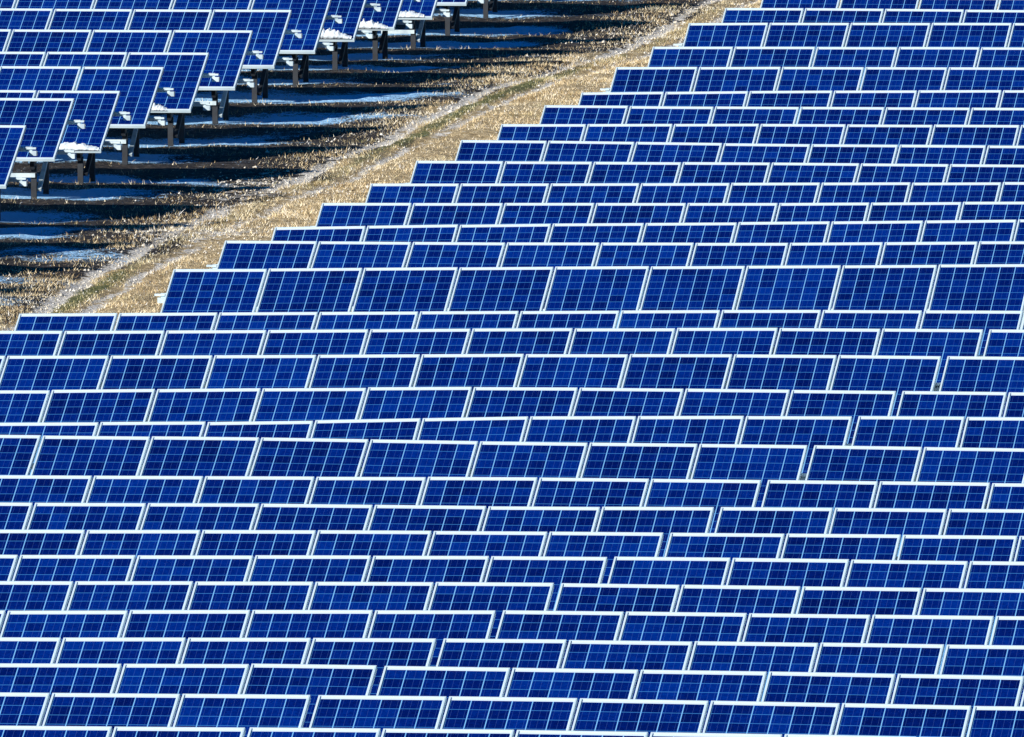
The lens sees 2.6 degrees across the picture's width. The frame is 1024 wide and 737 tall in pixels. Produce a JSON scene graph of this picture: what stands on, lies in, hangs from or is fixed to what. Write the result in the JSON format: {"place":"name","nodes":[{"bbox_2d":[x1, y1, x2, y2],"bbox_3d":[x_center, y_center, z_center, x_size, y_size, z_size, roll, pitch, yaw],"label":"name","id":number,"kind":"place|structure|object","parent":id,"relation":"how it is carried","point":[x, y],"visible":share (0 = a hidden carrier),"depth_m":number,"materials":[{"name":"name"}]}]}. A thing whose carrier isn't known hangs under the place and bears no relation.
{"place":"outdoors","nodes":[
{"label":"outdoors","id":0,"kind":"place"},
{"bbox_2d":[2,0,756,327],"bbox_3d":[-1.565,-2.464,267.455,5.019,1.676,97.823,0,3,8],"label":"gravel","id":1,"kind":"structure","parent":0,"point":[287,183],"depth_m":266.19,"materials":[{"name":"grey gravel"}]},
{"bbox_2d":[0,0,1023,330],"bbox_3d":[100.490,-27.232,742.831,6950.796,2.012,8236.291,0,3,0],"label":"ground","id":2,"kind":"structure","parent":0,"point":[160,172],"depth_m":273.58,"materials":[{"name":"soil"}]},
{"bbox_2d":[0,125,37,220],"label":"solar array","id":3,"kind":"object","parent":2,"relation":"on","point":[11,137],"visible":0.98,"depth_m":259.45,"materials":[{"name":"glass"}]},
{"bbox_2d":[0,98,85,198],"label":"solar array","id":4,"kind":"object","parent":2,"relation":"on","point":[46,121],"visible":0.89,"depth_m":262.92,"materials":[{"name":"glass"}]},
{"bbox_2d":[0,90,130,183],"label":"solar array","id":5,"kind":"object","parent":2,"relation":"on","point":[95,111],"visible":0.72,"depth_m":266.48,"materials":[{"name":"glass"}]},
{"bbox_2d":[59,142,98,149],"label":"snow heap","id":6,"kind":"object","parent":5,"relation":"on","point":[72,146],"visible":0.91,"depth_m":265.56,"materials":[{"name":"white snow"}]},
{"bbox_2d":[0,66,174,164],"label":"solar array","id":7,"kind":"object","parent":2,"relation":"on","point":[137,88],"visible":0.59,"depth_m":270.19,"materials":[{"name":"glass"}]},
{"bbox_2d":[0,52,219,145],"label":"solar array","id":8,"kind":"object","parent":2,"relation":"on","point":[184,74],"visible":0.45,"depth_m":273.80,"materials":[{"name":"glass"}]},
{"bbox_2d":[151,103,166,110],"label":"snow heap","id":9,"kind":"object","parent":8,"relation":"on","point":[156,107],"visible":0.68,"depth_m":272.60,"materials":[{"name":"white snow"}]},
{"bbox_2d":[0,726,245,736],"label":"solar array","id":10,"kind":"object","parent":2,"relation":"on","point":[55,731],"visible":1,"depth_m":167.71,"materials":[{"name":"glass"}]},
{"bbox_2d":[0,29,263,123],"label":"solar array","id":11,"kind":"object","parent":2,"relation":"on","point":[227,51],"visible":0.54,"depth_m":277.34,"materials":[{"name":"glass"}]},
{"bbox_2d":[0,8,301,102],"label":"solar array","id":12,"kind":"object","parent":2,"relation":"on","point":[269,28],"visible":0.52,"depth_m":280.92,"materials":[{"name":"glass"}]},
{"bbox_2d":[0,692,310,736],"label":"solar array","id":13,"kind":"object","parent":2,"relation":"on","point":[246,711],"visible":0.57,"depth_m":171.19,"materials":[{"name":"glass"}]},
{"bbox_2d":[0,0,342,86],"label":"solar array","id":14,"kind":"object","parent":2,"relation":"on","point":[308,18],"visible":0.31,"depth_m":284.38,"materials":[{"name":"glass"}]},
{"bbox_2d":[0,663,376,727],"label":"solar array","id":15,"kind":"object","parent":2,"relation":"on","point":[314,681],"visible":0.35,"depth_m":174.86,"materials":[{"name":"glass"}]},
{"bbox_2d":[15,0,381,69],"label":"solar array","id":16,"kind":"object","parent":2,"relation":"on","point":[350,12],"visible":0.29,"depth_m":287.17,"materials":[{"name":"glass"}]},
{"bbox_2d":[320,28,351,38],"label":"snow heap","id":17,"kind":"object","parent":16,"relation":"on","point":[329,33],"visible":0.78,"depth_m":286.63,"materials":[{"name":"white snow"}]},
{"bbox_2d":[0,637,435,695],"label":"solar array","id":18,"kind":"object","parent":2,"relation":"on","point":[381,653],"visible":0.24,"depth_m":178.54,"materials":[{"name":"glass"}]},
{"bbox_2d":[0,610,495,666],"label":"solar array","id":19,"kind":"object","parent":2,"relation":"on","point":[439,625],"visible":0.19,"depth_m":182.18,"materials":[{"name":"glass"}]},
{"bbox_2d":[0,581,553,638],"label":"solar array","id":20,"kind":"object","parent":2,"relation":"on","point":[498,597],"visible":0.25,"depth_m":185.83,"materials":[{"name":"glass"}]},
{"bbox_2d":[0,555,607,610],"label":"solar array","id":21,"kind":"object","parent":2,"relation":"on","point":[556,571],"visible":0.22,"depth_m":189.50,"materials":[{"name":"glass"}]},
{"bbox_2d":[0,530,663,583],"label":"solar array","id":22,"kind":"object","parent":2,"relation":"on","point":[610,546],"visible":0.13,"depth_m":193.16,"materials":[{"name":"glass"}]},
{"bbox_2d":[0,502,713,556],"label":"solar array","id":23,"kind":"object","parent":2,"relation":"on","point":[666,521],"visible":0.16,"depth_m":196.81,"materials":[{"name":"glass"}]},
{"bbox_2d":[0,475,760,532],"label":"solar array","id":24,"kind":"object","parent":2,"relation":"on","point":[716,494],"visible":0.23,"depth_m":200.43,"materials":[{"name":"glass"}]},
{"bbox_2d":[358,0,420,60],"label":"solar array","id":25,"kind":"object","parent":2,"relation":"on","point":[388,15],"visible":0.16,"depth_m":290.50,"materials":[{"name":"glass"}]},
{"bbox_2d":[358,18,387,28],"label":"snow heap","id":26,"kind":"object","parent":25,"relation":"on","point":[370,24],"visible":0.81,"depth_m":290.15,"materials":[{"name":"white snow"}]},
{"bbox_2d":[0,435,807,506],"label":"solar array","id":27,"kind":"object","parent":2,"relation":"on","point":[92,456],"visible":0.38,"depth_m":204.00,"materials":[{"name":"glass"}]},
{"bbox_2d":[381,0,450,47],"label":"solar array","id":28,"kind":"object","parent":2,"relation":"on","point":[427,9],"visible":0.21,"depth_m":293.94,"materials":[{"name":"glass"}]},
{"bbox_2d":[399,10,423,16],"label":"snow heap","id":29,"kind":"object","parent":28,"relation":"on","point":[405,13],"visible":0.87,"depth_m":293.69,"materials":[{"name":"white snow"}]},
{"bbox_2d":[0,416,851,478],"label":"solar array","id":30,"kind":"object","parent":2,"relation":"on","point":[810,431],"visible":0.24,"depth_m":207.66,"materials":[{"name":"glass"}]},
{"bbox_2d":[0,387,895,443],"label":"solar array","id":31,"kind":"object","parent":2,"relation":"on","point":[189,405],"visible":0.27,"depth_m":211.38,"materials":[{"name":"glass"}]},
{"bbox_2d":[436,0,484,35],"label":"solar array","id":32,"kind":"object","parent":2,"relation":"on","point":[455,21],"visible":0.17,"depth_m":297.46,"materials":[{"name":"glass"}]},
{"bbox_2d":[0,354,940,416],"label":"solar array","id":33,"kind":"object","parent":2,"relation":"on","point":[899,375],"visible":0.34,"depth_m":214.97,"materials":[{"name":"glass"}]},
{"bbox_2d":[483,0,497,18],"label":"solar array","id":34,"kind":"object","parent":2,"relation":"on","point":[493,6],"visible":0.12,"depth_m":300.99,"materials":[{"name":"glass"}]},
{"bbox_2d":[0,328,982,389],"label":"solar array","id":35,"kind":"object","parent":2,"relation":"on","point":[944,344],"visible":0.23,"depth_m":218.68,"materials":[{"name":"glass"}]},
{"bbox_2d":[14,310,1023,355],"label":"solar array","id":36,"kind":"object","parent":2,"relation":"on","point":[986,321],"visible":0.14,"depth_m":222.41,"materials":[{"name":"glass"}]},
{"bbox_2d":[247,727,909,736],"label":"solar array","id":37,"kind":"object","parent":2,"relation":"on","point":[308,732],"visible":1,"depth_m":167.38,"materials":[{"name":"glass"}]},
{"bbox_2d":[154,264,1023,329],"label":"solar array","id":38,"kind":"object","parent":2,"relation":"on","point":[979,287],"visible":0.48,"depth_m":233.53,"materials":[{"name":"glass"}]},
{"bbox_2d":[206,241,1023,311],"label":"solar array","id":39,"kind":"object","parent":2,"relation":"on","point":[267,255],"visible":0.23,"depth_m":237.31,"materials":[{"name":"glass"}]},
{"bbox_2d":[271,219,1023,265],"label":"solar array","id":40,"kind":"object","parent":2,"relation":"on","point":[883,231],"visible":0.21,"depth_m":240.82,"materials":[{"name":"glass"}]},
{"bbox_2d":[304,202,1023,242],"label":"solar array","id":41,"kind":"object","parent":2,"relation":"on","point":[359,214],"visible":0.22,"depth_m":244.43,"materials":[{"name":"glass"}]},
{"bbox_2d":[309,695,1023,736],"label":"solar array","id":42,"kind":"object","parent":2,"relation":"on","point":[515,714],"visible":0.73,"depth_m":170.67,"materials":[{"name":"glass"}]},
{"bbox_2d":[365,182,1023,223],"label":"solar array","id":43,"kind":"object","parent":2,"relation":"on","point":[858,192],"visible":0.23,"depth_m":247.94,"materials":[{"name":"glass"}]},
{"bbox_2d":[376,666,1023,736],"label":"solar array","id":44,"kind":"object","parent":2,"relation":"on","point":[972,691],"visible":0.32,"depth_m":174.32,"materials":[{"name":"glass"}]},
{"bbox_2d":[399,161,1023,202],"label":"solar array","id":45,"kind":"object","parent":2,"relation":"on","point":[442,172],"visible":0.22,"depth_m":251.49,"materials":[{"name":"glass"}]},
{"bbox_2d":[436,638,1023,706],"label":"solar array","id":46,"kind":"object","parent":2,"relation":"on","point":[897,659],"visible":0.2,"depth_m":177.97,"materials":[{"name":"glass"}]},
{"bbox_2d":[455,140,1023,182],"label":"solar array","id":47,"kind":"object","parent":2,"relation":"on","point":[555,151],"visible":0.2,"depth_m":255.03,"materials":[{"name":"glass"}]},
{"bbox_2d":[495,610,1023,674],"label":"solar array","id":48,"kind":"object","parent":2,"relation":"on","point":[819,629],"visible":0.2,"depth_m":181.61,"materials":[{"name":"glass"}]},
{"bbox_2d":[497,124,1023,163],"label":"solar array","id":49,"kind":"object","parent":2,"relation":"on","point":[899,135],"visible":0.21,"depth_m":258.54,"materials":[{"name":"glass"}]},
{"bbox_2d":[539,105,1023,145],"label":"solar array","id":50,"kind":"object","parent":2,"relation":"on","point":[583,114],"visible":0.16,"depth_m":262.13,"materials":[{"name":"glass"}]},
{"bbox_2d":[554,583,1023,644],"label":"solar array","id":51,"kind":"object","parent":2,"relation":"on","point":[870,601],"visible":0.2,"depth_m":185.26,"materials":[{"name":"glass"}]},
{"bbox_2d":[578,90,1023,124],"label":"solar array","id":52,"kind":"object","parent":2,"relation":"on","point":[970,99],"visible":0.27,"depth_m":265.66,"materials":[{"name":"glass"}]},
{"bbox_2d":[600,67,1023,107],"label":"solar array","id":53,"kind":"object","parent":2,"relation":"on","point":[660,79],"visible":0.25,"depth_m":269.13,"materials":[{"name":"glass"}]},
{"bbox_2d":[607,557,1023,614],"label":"solar array","id":54,"kind":"object","parent":2,"relation":"on","point":[680,571],"visible":0.22,"depth_m":188.91,"materials":[{"name":"glass"}]},
{"bbox_2d":[648,47,1023,87],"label":"solar array","id":55,"kind":"object","parent":2,"relation":"on","point":[864,57],"visible":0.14,"depth_m":272.70,"materials":[{"name":"glass"}]},
{"bbox_2d":[664,533,1023,587],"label":"solar array","id":56,"kind":"object","parent":2,"relation":"on","point":[968,548],"visible":0.17,"depth_m":192.56,"materials":[{"name":"glass"}]},
{"bbox_2d":[673,23,1023,66],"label":"solar array","id":57,"kind":"object","parent":2,"relation":"on","point":[816,35],"visible":0.27,"depth_m":276.19,"materials":[{"name":"glass"}]},
{"bbox_2d":[715,507,1023,561],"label":"solar array","id":58,"kind":"object","parent":2,"relation":"on","point":[897,521],"visible":0.16,"depth_m":196.19,"materials":[{"name":"glass"}]},
{"bbox_2d":[721,8,1023,42],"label":"solar array","id":59,"kind":"object","parent":2,"relation":"on","point":[792,15],"visible":0.16,"depth_m":279.86,"materials":[{"name":"glass"}]},
{"bbox_2d":[760,0,1023,22],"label":"solar array","id":60,"kind":"object","parent":2,"relation":"on","point":[965,5],"visible":0.02,"depth_m":283.38,"materials":[{"name":"glass"}]},
{"bbox_2d":[761,480,1023,533],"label":"solar array","id":61,"kind":"object","parent":2,"relation":"on","point":[862,494],"visible":0.21,"depth_m":199.83,"materials":[{"name":"glass"}]},
{"bbox_2d":[800,445,1023,507],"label":"solar array","id":62,"kind":"object","parent":2,"relation":"on","point":[895,463],"visible":0.22,"depth_m":203.39,"materials":[{"name":"glass"}]},
{"bbox_2d":[846,416,1023,481],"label":"solar array","id":63,"kind":"object","parent":2,"relation":"on","point":[944,431],"visible":0.23,"depth_m":207.06,"materials":[{"name":"glass"}]},
{"bbox_2d":[897,391,1023,443],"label":"solar array","id":64,"kind":"object","parent":2,"relation":"on","point":[952,404],"visible":0.17,"depth_m":210.75,"materials":[{"name":"glass"}]},
{"bbox_2d":[934,356,1023,416],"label":"solar array","id":65,"kind":"object","parent":2,"relation":"on","point":[979,374],"visible":0.31,"depth_m":214.27,"materials":[{"name":"glass"}]},
{"bbox_2d":[978,329,1023,356],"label":"solar array","id":66,"kind":"object","parent":2,"relation":"on","point":[1004,343],"visible":0.1,"depth_m":217.99,"materials":[{"name":"glass"}]}
]}

